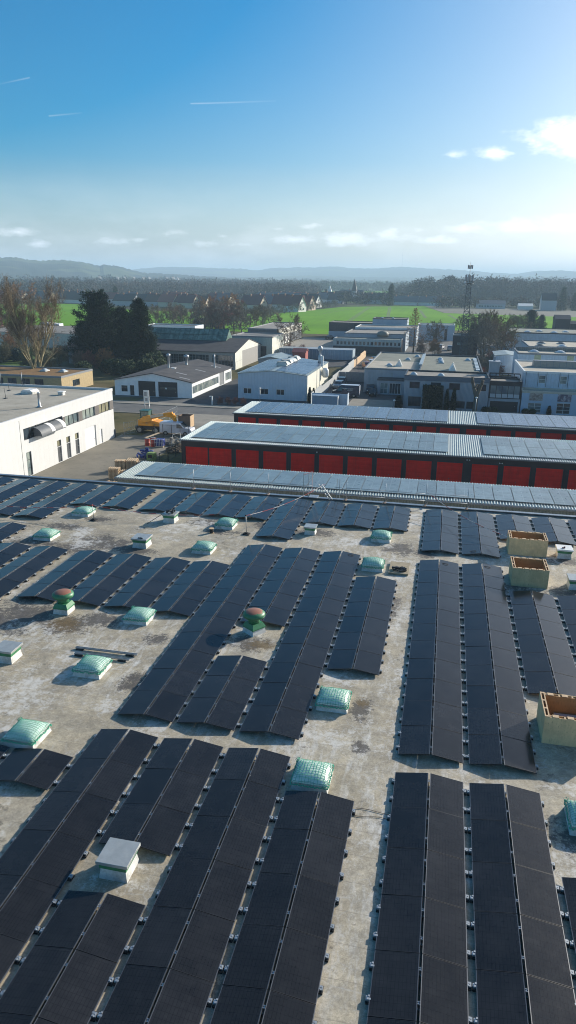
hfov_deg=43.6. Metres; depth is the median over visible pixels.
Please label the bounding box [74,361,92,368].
evergreen bush
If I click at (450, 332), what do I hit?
long store
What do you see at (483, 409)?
evergreen bush
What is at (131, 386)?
door
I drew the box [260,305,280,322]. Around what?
bare tree
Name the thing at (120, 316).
conifer
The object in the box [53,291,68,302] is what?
village house
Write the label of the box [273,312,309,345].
bare tree
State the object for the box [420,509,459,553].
solar panel row
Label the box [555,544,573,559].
box vent
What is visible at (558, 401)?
blue showroom
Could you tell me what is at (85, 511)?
skylight
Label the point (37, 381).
window
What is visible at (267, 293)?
village house
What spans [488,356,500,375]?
chimney stack
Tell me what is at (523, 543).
plywood box
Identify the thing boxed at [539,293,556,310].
building
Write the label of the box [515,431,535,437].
door
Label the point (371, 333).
stepped hall
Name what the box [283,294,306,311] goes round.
village house
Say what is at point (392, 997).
solar panel row
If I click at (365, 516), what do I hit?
solar panel row
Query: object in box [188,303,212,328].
bare tree
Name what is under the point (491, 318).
bare tree
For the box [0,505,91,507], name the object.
barrier tape
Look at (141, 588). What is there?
solar panel row
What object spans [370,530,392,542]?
skylight
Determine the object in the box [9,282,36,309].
bare tree
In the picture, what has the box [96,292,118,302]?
village house
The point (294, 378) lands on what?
metal hall
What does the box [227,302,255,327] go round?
bare tree
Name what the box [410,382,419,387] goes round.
window
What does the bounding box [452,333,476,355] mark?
brick cube
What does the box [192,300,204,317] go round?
bare tree
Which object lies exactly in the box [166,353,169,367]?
exhaust flue
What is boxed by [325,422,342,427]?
door
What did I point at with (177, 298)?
village house
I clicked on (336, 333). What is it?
base cladding
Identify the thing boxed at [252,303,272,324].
bare tree
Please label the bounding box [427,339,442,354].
bare shrub
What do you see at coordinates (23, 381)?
window
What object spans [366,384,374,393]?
parked car
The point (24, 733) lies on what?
skylight
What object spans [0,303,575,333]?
green field
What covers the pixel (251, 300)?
village house
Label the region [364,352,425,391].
flat wing
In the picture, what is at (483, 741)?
solar panel row
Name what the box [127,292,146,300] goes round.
village house
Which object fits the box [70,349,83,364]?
bare shrub
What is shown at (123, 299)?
village house
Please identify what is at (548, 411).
columnar conifer
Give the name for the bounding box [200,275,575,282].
ridge
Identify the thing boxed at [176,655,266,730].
solar panel row
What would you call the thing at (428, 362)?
green roof wing
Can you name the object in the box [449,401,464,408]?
window
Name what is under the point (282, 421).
door
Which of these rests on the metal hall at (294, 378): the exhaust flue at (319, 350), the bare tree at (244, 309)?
the exhaust flue at (319, 350)
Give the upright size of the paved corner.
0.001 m
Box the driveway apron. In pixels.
[177,413,233,425]
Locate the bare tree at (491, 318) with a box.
[479,309,500,345]
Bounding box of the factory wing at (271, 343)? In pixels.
[231,332,283,356]
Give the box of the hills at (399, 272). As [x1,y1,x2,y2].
[133,266,575,278]
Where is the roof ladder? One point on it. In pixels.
(313, 496)
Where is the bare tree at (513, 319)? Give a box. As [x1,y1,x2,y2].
[505,316,520,327]
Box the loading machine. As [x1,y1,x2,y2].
[135,409,193,432]
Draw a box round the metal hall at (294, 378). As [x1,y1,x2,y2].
[237,355,328,400]
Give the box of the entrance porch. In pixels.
[377,377,403,394]
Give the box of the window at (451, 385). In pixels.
[449,383,459,389]
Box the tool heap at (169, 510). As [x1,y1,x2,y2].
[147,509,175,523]
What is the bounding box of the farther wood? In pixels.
[0,274,417,290]
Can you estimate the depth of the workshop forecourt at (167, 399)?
139.50 m
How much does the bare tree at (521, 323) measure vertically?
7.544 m
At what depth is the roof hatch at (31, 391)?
99.43 m
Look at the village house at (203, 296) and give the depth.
571.45 m
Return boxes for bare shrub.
[0,332,15,346]
[0,341,17,361]
[17,352,37,365]
[29,344,46,360]
[40,353,56,366]
[47,344,69,366]
[60,341,70,362]
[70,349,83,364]
[81,350,98,368]
[95,347,115,366]
[216,397,222,404]
[225,398,230,404]
[232,397,238,404]
[240,397,246,405]
[414,342,426,352]
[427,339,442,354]
[477,353,487,363]
[480,358,488,371]
[482,353,493,366]
[499,363,504,375]
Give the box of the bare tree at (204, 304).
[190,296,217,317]
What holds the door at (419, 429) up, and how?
in the garage row at (556, 427)
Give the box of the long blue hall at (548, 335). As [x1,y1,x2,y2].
[505,327,575,350]
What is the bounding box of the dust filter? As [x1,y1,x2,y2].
[321,368,328,377]
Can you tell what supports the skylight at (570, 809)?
on the industrial hall
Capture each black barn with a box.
[552,315,570,328]
[570,321,575,328]
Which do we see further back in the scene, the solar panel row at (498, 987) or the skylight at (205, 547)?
the skylight at (205, 547)
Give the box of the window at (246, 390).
[244,388,250,393]
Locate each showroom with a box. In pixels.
[513,360,575,388]
[519,387,575,415]
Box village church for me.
[335,280,356,300]
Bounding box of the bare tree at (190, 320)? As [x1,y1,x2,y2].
[181,309,199,323]
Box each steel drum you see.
[145,438,149,445]
[151,439,155,446]
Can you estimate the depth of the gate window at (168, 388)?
141.61 m
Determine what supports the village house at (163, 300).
on the ground at (119, 420)
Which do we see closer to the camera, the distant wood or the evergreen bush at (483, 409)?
the evergreen bush at (483, 409)
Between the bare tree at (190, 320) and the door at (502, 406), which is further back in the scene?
the bare tree at (190, 320)
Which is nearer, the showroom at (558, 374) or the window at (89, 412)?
the window at (89, 412)
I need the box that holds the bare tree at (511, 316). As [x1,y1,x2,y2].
[506,313,523,327]
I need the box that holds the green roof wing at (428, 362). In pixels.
[419,354,482,371]
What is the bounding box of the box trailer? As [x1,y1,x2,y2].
[312,393,348,404]
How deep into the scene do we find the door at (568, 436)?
96.44 m
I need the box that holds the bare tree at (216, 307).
[203,299,228,328]
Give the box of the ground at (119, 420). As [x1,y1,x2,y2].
[0,286,575,475]
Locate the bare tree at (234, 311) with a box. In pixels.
[224,300,240,333]
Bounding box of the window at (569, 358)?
[567,356,573,360]
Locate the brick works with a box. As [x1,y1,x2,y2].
[329,320,372,330]
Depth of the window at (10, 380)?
146.71 m
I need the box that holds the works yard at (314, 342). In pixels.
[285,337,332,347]
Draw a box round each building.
[333,336,402,353]
[476,300,505,308]
[517,303,532,309]
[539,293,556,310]
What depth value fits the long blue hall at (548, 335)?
243.90 m
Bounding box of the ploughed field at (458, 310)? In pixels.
[426,306,575,316]
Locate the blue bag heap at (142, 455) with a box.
[136,448,152,458]
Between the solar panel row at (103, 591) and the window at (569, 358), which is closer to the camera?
the solar panel row at (103, 591)
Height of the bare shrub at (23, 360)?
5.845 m
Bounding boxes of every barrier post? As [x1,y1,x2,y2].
[90,504,97,520]
[242,515,249,535]
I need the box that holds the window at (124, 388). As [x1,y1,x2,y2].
[121,385,127,391]
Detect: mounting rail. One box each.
[74,652,129,661]
[75,646,137,656]
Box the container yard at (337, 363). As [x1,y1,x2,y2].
[312,354,359,366]
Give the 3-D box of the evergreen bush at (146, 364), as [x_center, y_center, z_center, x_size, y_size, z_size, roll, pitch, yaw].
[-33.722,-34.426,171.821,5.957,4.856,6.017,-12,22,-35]
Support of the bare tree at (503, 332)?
on the yard at (444, 351)
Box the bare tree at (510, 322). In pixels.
[492,314,520,349]
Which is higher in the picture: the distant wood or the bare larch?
the distant wood
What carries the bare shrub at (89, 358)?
on the garden
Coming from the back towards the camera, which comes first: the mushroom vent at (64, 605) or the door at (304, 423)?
the door at (304, 423)
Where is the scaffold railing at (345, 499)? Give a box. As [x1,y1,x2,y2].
[190,469,469,509]
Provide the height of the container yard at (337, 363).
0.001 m
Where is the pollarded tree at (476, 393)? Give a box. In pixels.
[471,377,483,411]
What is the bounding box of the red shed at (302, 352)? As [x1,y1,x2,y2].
[292,348,308,358]
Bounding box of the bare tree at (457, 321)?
[451,315,467,332]
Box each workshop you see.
[0,365,92,386]
[113,359,232,397]
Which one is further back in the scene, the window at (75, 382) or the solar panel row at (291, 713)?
the window at (75, 382)
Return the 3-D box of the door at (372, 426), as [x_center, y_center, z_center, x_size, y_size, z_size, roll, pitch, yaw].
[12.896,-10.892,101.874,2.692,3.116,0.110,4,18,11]
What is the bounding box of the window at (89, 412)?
[82,407,94,419]
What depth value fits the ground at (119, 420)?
189.80 m
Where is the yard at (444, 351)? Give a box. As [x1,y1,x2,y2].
[405,340,506,357]
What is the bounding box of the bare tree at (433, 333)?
[418,319,448,348]
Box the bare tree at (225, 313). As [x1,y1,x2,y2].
[205,301,233,328]
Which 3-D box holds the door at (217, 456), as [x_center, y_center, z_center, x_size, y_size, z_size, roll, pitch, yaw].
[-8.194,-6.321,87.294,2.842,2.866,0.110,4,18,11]
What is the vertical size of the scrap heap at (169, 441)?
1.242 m
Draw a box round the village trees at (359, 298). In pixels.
[19,288,574,307]
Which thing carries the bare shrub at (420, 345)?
on the yard at (444, 351)
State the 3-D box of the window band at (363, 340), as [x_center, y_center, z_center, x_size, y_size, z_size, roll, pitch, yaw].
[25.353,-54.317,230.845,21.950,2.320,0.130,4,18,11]
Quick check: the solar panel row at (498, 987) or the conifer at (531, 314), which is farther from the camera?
the conifer at (531, 314)
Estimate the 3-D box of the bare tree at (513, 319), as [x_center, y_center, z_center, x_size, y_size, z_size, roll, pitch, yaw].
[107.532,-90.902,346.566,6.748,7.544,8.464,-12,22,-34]
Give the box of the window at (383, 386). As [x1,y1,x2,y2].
[380,383,387,393]
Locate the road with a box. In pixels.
[113,403,237,415]
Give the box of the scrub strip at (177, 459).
[151,449,181,463]
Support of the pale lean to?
on the ground at (119, 420)
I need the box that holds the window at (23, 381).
[21,378,29,383]
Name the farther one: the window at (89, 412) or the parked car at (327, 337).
the parked car at (327, 337)
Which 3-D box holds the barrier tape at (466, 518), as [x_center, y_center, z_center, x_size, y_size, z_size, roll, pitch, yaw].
[11.920,0.109,48.619,0.010,0.613,9.375,-7,19,-22]
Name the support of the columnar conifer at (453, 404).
on the ground at (119, 420)
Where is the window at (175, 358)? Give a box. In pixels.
[171,354,185,362]
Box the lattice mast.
[459,264,474,355]
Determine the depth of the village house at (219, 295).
615.18 m
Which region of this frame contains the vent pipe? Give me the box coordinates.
[37,392,41,407]
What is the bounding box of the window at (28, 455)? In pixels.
[26,452,32,475]
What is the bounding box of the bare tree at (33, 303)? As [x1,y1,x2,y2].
[27,294,39,313]
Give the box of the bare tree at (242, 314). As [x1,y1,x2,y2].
[220,302,257,332]
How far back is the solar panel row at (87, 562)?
40.09 m
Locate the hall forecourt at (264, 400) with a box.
[225,398,309,405]
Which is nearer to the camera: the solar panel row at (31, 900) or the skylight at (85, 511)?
the solar panel row at (31, 900)
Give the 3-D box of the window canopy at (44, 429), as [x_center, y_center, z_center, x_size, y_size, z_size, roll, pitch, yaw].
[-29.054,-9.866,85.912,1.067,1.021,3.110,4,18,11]
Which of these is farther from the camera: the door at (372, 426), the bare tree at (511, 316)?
the bare tree at (511, 316)
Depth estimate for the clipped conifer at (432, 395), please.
129.10 m
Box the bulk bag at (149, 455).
[146,452,156,460]
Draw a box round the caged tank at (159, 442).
[154,438,165,447]
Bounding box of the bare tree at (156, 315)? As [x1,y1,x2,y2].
[149,303,171,323]
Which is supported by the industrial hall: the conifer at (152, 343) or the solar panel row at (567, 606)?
the solar panel row at (567, 606)
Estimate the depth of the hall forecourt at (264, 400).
138.74 m
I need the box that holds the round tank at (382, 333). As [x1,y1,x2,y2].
[377,331,388,336]
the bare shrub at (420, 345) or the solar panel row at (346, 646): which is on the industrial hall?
the solar panel row at (346, 646)
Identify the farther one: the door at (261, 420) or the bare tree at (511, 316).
the bare tree at (511, 316)
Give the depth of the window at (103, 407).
102.01 m
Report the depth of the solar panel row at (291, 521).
49.73 m
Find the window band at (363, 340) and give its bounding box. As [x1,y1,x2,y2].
[333,338,401,346]
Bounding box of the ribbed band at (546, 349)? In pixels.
[516,347,575,351]
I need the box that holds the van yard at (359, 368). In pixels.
[325,356,402,407]
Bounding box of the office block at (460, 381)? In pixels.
[403,369,489,411]
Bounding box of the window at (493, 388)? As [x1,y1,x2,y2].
[490,385,495,392]
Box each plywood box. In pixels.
[506,530,547,556]
[508,556,549,588]
[536,692,575,746]
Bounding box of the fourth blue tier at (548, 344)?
[521,340,575,347]
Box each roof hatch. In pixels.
[21,388,38,393]
[57,391,65,394]
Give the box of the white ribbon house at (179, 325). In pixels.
[148,323,203,327]
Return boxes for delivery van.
[159,420,194,435]
[331,384,360,397]
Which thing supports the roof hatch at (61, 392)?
on the white hall at (85, 415)
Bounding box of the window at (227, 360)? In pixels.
[212,355,232,368]
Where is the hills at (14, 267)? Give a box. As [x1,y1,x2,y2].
[0,257,230,283]
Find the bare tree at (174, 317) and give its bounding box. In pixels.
[158,305,184,323]
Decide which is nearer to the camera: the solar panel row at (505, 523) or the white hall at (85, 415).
the solar panel row at (505, 523)
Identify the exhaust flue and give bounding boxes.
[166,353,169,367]
[184,355,188,364]
[318,346,321,362]
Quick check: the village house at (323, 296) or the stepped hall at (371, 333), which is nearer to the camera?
the stepped hall at (371, 333)
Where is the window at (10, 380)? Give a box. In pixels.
[8,378,16,383]
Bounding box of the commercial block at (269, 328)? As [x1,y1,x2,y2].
[248,322,301,343]
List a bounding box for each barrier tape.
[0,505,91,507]
[93,505,156,513]
[249,485,322,514]
[426,491,507,536]
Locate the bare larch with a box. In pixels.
[404,308,427,352]
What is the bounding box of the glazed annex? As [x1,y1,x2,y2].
[487,372,521,412]
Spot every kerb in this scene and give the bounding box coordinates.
[113,402,238,408]
[113,411,175,414]
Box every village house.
[16,291,27,300]
[28,290,38,299]
[35,290,57,302]
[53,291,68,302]
[64,291,92,303]
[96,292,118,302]
[112,293,138,305]
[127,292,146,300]
[144,293,160,306]
[157,293,177,306]
[170,291,185,293]
[174,293,181,306]
[178,293,198,307]
[196,295,208,305]
[214,292,235,304]
[242,294,268,309]
[257,291,277,294]
[265,294,273,306]
[271,293,305,309]
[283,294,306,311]
[299,294,316,309]
[301,293,322,307]
[317,292,328,302]
[325,292,345,303]
[341,289,364,293]
[363,292,384,303]
[391,295,400,304]
[400,295,419,305]
[418,295,437,305]
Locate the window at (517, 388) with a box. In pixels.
[514,386,519,393]
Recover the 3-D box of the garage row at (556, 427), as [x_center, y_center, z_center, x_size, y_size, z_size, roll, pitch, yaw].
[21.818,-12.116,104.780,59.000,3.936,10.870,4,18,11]
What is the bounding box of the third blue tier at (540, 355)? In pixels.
[511,348,575,375]
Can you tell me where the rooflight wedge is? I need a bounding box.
[395,359,402,366]
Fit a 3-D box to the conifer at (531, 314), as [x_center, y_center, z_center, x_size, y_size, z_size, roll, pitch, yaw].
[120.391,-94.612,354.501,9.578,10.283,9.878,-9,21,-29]
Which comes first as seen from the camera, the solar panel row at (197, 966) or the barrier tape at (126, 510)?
the solar panel row at (197, 966)
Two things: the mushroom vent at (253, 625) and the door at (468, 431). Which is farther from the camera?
the door at (468, 431)
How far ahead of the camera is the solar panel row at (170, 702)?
32.83 m
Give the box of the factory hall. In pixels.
[68,327,261,369]
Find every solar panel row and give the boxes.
[0,476,14,486]
[0,478,42,501]
[0,481,70,515]
[0,522,26,542]
[0,542,31,565]
[0,546,68,600]
[0,729,157,991]
[0,745,9,758]
[0,748,72,789]
[0,890,145,1023]
[13,483,98,518]
[16,550,113,601]
[69,553,151,605]
[70,485,126,506]
[96,748,290,1023]
[98,738,223,855]
[101,487,155,508]
[103,557,190,607]
[117,544,282,721]
[138,489,191,511]
[150,561,229,616]
[171,492,220,514]
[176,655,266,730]
[203,494,251,517]
[210,791,355,1023]
[235,496,281,519]
[239,547,320,626]
[239,551,360,739]
[256,498,313,539]
[302,501,345,525]
[326,576,397,675]
[337,503,377,528]
[365,772,471,1023]
[372,505,410,530]
[396,559,465,763]
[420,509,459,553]
[459,511,500,557]
[460,563,537,773]
[466,783,575,1023]
[494,514,533,538]
[508,591,575,695]
[530,517,575,544]
[556,595,575,656]
[559,877,575,979]
[567,520,575,540]
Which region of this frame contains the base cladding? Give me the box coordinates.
[329,331,345,336]
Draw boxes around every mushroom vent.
[52,589,75,615]
[242,608,265,636]
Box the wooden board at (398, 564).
[388,561,409,575]
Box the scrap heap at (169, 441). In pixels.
[165,436,179,445]
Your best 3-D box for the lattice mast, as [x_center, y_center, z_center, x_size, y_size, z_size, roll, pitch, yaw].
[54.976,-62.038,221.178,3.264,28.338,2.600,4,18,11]
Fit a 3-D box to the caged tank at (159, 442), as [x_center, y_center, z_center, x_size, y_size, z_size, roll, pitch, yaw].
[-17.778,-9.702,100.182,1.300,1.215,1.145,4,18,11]
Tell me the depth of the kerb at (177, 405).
132.31 m
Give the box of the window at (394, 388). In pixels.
[389,383,400,393]
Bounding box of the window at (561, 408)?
[556,403,569,413]
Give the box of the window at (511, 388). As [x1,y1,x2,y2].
[508,386,513,393]
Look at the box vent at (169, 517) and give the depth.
49.27 m
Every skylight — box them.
[1,716,51,747]
[32,528,60,540]
[71,506,95,516]
[71,653,112,679]
[122,606,156,625]
[191,541,216,554]
[214,517,237,529]
[289,756,333,793]
[315,686,351,713]
[361,557,384,572]
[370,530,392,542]
[563,797,575,835]
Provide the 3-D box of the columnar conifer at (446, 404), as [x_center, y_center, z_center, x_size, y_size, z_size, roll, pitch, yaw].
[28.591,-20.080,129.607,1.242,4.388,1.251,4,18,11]
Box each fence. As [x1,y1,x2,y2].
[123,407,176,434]
[148,441,180,462]
[154,424,188,436]
[311,351,365,403]
[339,372,363,381]
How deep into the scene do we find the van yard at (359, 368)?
149.80 m
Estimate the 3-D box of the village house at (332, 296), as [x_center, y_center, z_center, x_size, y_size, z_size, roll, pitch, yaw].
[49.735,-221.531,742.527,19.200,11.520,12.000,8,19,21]
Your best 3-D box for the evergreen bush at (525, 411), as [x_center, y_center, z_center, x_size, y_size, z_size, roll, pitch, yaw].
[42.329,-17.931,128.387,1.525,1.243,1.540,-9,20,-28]
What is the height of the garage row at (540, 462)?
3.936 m
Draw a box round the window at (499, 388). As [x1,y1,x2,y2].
[496,386,501,393]
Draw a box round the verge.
[125,415,178,435]
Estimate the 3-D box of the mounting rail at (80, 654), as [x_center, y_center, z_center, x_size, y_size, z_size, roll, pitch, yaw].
[-8.205,6.381,31.656,2.600,0.111,0.220,4,18,11]
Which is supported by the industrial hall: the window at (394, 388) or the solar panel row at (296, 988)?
the solar panel row at (296, 988)
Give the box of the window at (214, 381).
[192,377,217,393]
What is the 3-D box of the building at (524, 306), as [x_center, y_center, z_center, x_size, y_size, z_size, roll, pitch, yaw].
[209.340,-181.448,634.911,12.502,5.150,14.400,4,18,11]
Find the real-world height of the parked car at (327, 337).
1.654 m
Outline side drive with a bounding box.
[183,378,237,404]
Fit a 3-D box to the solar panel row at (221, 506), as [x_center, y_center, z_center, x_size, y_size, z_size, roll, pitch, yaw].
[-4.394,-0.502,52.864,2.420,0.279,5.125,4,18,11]
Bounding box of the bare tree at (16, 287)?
[2,284,22,306]
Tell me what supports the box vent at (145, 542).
on the industrial hall
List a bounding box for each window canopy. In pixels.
[33,423,55,435]
[48,419,65,431]
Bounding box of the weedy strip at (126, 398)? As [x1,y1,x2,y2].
[113,396,142,400]
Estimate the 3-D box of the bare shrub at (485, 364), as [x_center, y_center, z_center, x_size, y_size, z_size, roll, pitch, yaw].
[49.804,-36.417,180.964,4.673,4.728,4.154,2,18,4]
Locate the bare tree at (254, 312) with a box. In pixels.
[238,305,266,329]
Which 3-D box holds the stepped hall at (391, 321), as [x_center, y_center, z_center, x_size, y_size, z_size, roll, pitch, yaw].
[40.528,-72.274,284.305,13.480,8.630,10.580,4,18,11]
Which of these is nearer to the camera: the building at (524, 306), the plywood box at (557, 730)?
the plywood box at (557, 730)
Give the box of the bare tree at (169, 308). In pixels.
[159,302,178,322]
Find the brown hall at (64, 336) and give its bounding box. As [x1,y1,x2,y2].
[0,325,76,347]
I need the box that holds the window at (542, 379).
[538,376,545,382]
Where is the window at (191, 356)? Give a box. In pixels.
[189,354,208,361]
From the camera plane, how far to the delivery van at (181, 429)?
107.17 m
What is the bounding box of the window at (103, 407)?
[99,401,108,413]
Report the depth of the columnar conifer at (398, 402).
131.97 m
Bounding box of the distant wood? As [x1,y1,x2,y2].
[0,272,575,301]
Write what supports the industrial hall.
on the ground at (119, 420)
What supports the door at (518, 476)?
in the garage row at (540, 462)
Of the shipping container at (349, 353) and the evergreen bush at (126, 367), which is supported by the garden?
the evergreen bush at (126, 367)
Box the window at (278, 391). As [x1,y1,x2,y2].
[276,389,283,394]
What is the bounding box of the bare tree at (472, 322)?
[465,313,485,333]
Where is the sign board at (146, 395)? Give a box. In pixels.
[143,390,149,408]
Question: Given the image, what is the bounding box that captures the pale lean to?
[492,350,513,374]
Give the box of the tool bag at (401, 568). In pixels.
[392,566,406,571]
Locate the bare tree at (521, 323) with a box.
[512,316,527,327]
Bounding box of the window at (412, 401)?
[408,396,420,405]
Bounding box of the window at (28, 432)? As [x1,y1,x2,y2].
[23,416,61,439]
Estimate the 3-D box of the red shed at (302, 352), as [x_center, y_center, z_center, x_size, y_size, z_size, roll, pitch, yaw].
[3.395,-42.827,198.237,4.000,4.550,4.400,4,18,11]
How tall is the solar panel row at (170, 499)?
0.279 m
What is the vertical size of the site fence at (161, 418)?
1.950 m
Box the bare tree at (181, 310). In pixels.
[174,303,191,322]
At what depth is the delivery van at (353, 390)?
144.16 m
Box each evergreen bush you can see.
[8,347,22,360]
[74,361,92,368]
[105,358,121,374]
[116,359,138,376]
[136,357,156,371]
[140,351,166,365]
[480,406,487,411]
[491,407,498,412]
[521,408,529,413]
[529,408,536,413]
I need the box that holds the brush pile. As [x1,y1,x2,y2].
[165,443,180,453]
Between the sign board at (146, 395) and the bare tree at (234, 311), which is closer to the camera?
the sign board at (146, 395)
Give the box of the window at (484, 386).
[476,384,485,390]
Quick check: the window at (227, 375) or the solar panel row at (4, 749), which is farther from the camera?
the window at (227, 375)
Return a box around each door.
[58,446,61,461]
[67,443,70,457]
[75,439,78,453]
[85,425,95,448]
[130,385,133,394]
[138,381,155,395]
[158,382,177,396]
[186,446,207,465]
[209,448,231,466]
[219,371,223,384]
[236,450,258,468]
[238,417,255,422]
[259,418,275,423]
[261,346,265,356]
[263,451,285,470]
[280,419,297,425]
[291,453,314,472]
[302,420,320,426]
[319,455,342,473]
[324,350,327,358]
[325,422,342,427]
[328,350,331,358]
[332,350,335,358]
[336,350,339,358]
[340,350,343,359]
[344,351,348,359]
[347,423,365,428]
[347,456,371,475]
[348,351,352,359]
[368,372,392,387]
[370,424,388,430]
[376,458,401,477]
[393,425,412,431]
[405,460,431,479]
[416,426,435,432]
[436,462,462,481]
[440,427,459,433]
[466,429,485,435]
[470,464,497,484]
[490,401,517,412]
[490,430,510,436]
[502,466,529,486]
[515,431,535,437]
[534,468,562,488]
[540,433,561,439]
[566,434,575,440]
[567,470,575,489]
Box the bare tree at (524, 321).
[517,314,533,327]
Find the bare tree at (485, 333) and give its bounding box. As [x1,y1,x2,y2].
[470,324,500,356]
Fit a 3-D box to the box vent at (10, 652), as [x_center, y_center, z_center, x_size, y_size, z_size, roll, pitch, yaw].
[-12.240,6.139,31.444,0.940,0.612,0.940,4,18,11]
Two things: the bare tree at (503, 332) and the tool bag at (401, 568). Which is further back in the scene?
the bare tree at (503, 332)
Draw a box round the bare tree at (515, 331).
[502,329,518,349]
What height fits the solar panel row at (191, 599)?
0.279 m
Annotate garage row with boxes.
[114,461,575,515]
[179,421,575,489]
[232,401,575,440]
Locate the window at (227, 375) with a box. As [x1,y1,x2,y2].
[225,371,229,380]
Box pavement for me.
[113,400,242,407]
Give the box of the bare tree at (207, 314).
[200,301,220,328]
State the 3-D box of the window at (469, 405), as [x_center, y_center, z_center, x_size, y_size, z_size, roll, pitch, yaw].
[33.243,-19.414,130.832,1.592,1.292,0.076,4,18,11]
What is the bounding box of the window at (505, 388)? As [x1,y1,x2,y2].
[502,386,507,393]
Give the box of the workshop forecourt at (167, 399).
[112,395,191,402]
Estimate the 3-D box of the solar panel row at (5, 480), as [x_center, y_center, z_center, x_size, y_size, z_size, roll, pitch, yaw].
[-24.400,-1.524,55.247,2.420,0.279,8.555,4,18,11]
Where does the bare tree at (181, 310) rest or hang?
on the green field at (317, 321)
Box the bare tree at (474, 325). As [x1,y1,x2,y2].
[459,312,504,354]
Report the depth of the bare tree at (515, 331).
228.44 m
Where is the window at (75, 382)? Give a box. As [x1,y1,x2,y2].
[73,379,79,385]
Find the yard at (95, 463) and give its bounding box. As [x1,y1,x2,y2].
[33,418,200,481]
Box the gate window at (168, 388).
[160,387,175,389]
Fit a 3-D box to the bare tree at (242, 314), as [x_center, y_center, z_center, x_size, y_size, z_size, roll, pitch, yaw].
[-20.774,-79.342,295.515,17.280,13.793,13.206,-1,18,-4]
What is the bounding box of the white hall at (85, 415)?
[0,383,115,475]
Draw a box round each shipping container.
[279,346,290,352]
[287,346,296,354]
[306,347,313,358]
[311,347,322,358]
[321,347,329,359]
[328,348,337,359]
[336,348,346,359]
[344,348,354,359]
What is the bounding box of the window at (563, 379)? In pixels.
[560,376,566,383]
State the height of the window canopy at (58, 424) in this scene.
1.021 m
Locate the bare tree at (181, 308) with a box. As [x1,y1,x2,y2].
[175,304,186,323]
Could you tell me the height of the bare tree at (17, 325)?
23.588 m
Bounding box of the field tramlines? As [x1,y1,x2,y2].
[324,307,457,320]
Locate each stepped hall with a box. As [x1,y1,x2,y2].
[344,329,408,351]
[355,324,418,345]
[372,317,408,324]
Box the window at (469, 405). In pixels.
[466,402,472,408]
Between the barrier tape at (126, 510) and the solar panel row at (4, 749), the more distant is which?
the barrier tape at (126, 510)
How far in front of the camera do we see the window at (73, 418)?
93.35 m
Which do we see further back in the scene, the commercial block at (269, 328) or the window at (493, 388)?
the commercial block at (269, 328)
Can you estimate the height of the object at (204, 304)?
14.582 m
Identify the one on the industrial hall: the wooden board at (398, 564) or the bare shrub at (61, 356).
the wooden board at (398, 564)
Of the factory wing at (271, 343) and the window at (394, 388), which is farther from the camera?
the factory wing at (271, 343)
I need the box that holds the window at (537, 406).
[527,403,540,412]
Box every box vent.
[0,640,22,663]
[95,837,140,882]
[131,533,152,548]
[162,511,178,522]
[304,523,317,534]
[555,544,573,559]
[566,573,575,589]
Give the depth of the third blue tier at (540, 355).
166.78 m
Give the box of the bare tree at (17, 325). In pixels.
[0,274,66,368]
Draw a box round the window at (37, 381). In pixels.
[34,379,43,384]
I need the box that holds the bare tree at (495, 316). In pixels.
[480,309,504,351]
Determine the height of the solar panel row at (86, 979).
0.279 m
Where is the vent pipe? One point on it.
(38, 397)
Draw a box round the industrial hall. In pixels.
[0,474,575,1023]
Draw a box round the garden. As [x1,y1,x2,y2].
[36,349,122,382]
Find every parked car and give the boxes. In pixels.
[325,335,333,339]
[332,380,343,388]
[337,376,346,383]
[362,361,369,367]
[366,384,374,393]
[369,388,376,396]
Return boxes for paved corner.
[348,399,394,407]
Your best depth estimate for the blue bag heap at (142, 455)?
93.43 m
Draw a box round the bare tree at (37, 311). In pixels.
[30,302,49,317]
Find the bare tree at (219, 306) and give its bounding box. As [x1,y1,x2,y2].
[204,300,241,332]
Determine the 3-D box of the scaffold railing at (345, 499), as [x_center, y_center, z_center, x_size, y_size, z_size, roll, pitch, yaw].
[2.812,-1.790,54.422,21.440,1.648,0.624,4,18,11]
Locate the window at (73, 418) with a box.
[65,412,77,425]
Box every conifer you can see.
[64,319,92,363]
[66,288,127,365]
[106,305,130,348]
[119,296,161,362]
[144,334,160,354]
[307,387,310,402]
[385,286,394,305]
[393,395,402,407]
[421,384,443,409]
[443,388,449,409]
[450,388,456,410]
[522,309,542,327]
[537,314,547,327]
[546,406,551,414]
[556,287,568,309]
[570,292,575,310]
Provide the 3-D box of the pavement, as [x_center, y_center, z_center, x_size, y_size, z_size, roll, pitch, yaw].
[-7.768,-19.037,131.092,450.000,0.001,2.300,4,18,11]
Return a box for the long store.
[418,323,454,340]
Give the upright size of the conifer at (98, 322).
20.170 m
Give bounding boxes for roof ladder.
[303,472,339,499]
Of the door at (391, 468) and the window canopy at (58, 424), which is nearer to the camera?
the door at (391, 468)
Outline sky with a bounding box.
[0,0,575,273]
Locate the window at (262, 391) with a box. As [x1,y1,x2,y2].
[260,389,267,393]
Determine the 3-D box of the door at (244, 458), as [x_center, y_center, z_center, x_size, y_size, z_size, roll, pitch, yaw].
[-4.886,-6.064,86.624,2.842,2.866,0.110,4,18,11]
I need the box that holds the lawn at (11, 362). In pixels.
[0,347,34,365]
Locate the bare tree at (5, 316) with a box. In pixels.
[0,304,8,327]
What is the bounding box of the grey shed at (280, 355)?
[258,352,292,363]
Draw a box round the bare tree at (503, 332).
[474,317,517,350]
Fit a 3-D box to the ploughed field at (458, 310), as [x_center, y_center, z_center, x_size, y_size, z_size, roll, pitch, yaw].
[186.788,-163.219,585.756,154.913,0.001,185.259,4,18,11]
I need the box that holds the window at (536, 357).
[534,355,541,359]
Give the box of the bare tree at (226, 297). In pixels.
[219,293,241,322]
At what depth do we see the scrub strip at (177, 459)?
93.68 m

